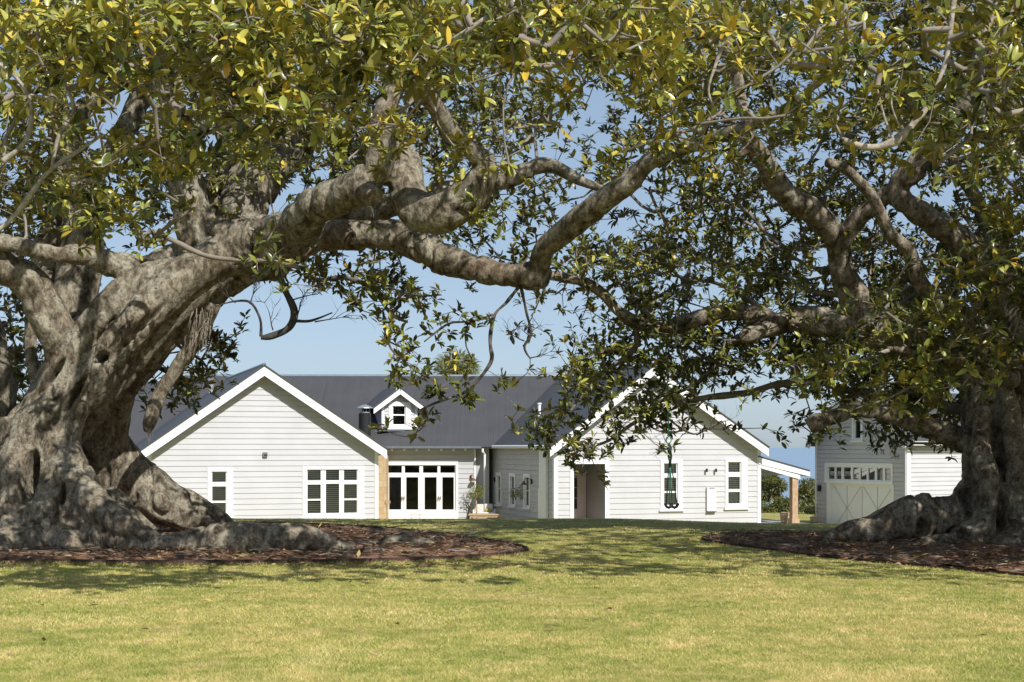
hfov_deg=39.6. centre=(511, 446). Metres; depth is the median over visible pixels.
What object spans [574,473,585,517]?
front door
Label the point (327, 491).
window
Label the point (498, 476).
window
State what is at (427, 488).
glazed doors
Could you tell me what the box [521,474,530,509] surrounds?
window
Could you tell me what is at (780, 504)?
gum tree
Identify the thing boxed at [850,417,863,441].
window
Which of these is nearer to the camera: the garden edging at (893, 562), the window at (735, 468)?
the garden edging at (893, 562)
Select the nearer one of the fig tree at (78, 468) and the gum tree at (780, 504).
the fig tree at (78, 468)
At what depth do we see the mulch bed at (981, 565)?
27.04 m
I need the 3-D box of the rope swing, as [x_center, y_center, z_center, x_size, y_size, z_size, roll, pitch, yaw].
[3.590,-0.759,32.428,0.410,4.368,0.388,0,0,14]
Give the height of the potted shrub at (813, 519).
1.103 m
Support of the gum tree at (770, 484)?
on the lawn at (804, 519)
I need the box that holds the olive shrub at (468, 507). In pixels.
[457,492,475,518]
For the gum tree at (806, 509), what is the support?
on the lawn at (804, 519)
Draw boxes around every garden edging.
[0,521,528,564]
[701,532,1023,575]
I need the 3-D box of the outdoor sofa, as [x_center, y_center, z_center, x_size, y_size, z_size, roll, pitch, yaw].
[-1.220,2.954,62.400,1.012,0.893,0.800,0,0,0]
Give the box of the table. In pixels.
[468,513,502,518]
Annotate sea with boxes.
[761,448,814,504]
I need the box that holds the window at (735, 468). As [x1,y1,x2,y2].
[724,458,748,509]
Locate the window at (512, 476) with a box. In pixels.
[507,473,515,507]
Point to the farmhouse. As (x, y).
(262, 441)
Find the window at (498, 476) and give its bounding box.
[494,472,502,505]
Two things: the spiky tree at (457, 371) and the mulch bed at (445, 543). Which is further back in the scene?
the spiky tree at (457, 371)
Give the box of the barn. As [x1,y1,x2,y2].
[806,393,961,522]
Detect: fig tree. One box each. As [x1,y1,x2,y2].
[0,0,861,552]
[491,0,1023,546]
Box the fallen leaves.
[0,522,1021,661]
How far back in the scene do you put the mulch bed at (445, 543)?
26.38 m
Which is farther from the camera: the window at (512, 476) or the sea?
the sea
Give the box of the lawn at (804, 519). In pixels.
[0,513,1023,681]
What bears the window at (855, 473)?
in the barn
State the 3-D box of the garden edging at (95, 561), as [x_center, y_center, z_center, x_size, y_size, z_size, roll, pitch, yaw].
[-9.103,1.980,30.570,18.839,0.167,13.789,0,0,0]
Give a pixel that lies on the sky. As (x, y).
(339, 345)
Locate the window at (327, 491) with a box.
[302,466,365,518]
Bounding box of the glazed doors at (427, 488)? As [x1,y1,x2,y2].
[389,460,457,518]
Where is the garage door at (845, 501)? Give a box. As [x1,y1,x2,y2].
[827,483,894,522]
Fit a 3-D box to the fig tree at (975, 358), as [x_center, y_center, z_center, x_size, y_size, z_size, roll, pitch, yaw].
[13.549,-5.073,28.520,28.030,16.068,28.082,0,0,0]
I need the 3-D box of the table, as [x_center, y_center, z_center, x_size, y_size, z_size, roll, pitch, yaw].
[-1.135,3.099,60.980,1.455,0.450,0.760,0,0,0]
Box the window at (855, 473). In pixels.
[824,462,892,484]
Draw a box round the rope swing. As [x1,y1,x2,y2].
[662,319,678,508]
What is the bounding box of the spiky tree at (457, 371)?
[431,346,482,373]
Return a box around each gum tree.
[761,475,788,503]
[761,495,799,512]
[798,478,814,510]
[798,500,814,513]
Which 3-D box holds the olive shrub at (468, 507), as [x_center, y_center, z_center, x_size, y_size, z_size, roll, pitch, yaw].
[-1.997,2.630,62.616,0.918,1.419,0.882,0,0,0]
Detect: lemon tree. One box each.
[466,483,485,518]
[509,485,522,498]
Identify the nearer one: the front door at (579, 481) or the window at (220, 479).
the window at (220, 479)
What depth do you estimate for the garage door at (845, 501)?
60.37 m
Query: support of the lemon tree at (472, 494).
on the lawn at (804, 519)
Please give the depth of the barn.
59.65 m
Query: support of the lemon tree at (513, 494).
on the lawn at (804, 519)
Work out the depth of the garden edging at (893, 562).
24.59 m
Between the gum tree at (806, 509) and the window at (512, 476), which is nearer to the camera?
the window at (512, 476)
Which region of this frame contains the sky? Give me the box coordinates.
[0,0,1023,447]
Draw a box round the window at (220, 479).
[207,467,234,517]
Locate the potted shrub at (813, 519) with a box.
[809,503,818,522]
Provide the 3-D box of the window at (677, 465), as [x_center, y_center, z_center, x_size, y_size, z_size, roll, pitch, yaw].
[6.588,1.610,59.334,1.113,2.140,0.460,0,0,-18]
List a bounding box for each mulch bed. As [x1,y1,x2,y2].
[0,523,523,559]
[703,532,1023,572]
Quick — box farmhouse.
[129,363,809,522]
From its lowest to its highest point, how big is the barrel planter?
0.460 m
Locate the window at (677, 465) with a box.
[659,460,683,510]
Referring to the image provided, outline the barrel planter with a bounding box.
[780,512,788,522]
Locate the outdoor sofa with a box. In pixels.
[472,504,495,518]
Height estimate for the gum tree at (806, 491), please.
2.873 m

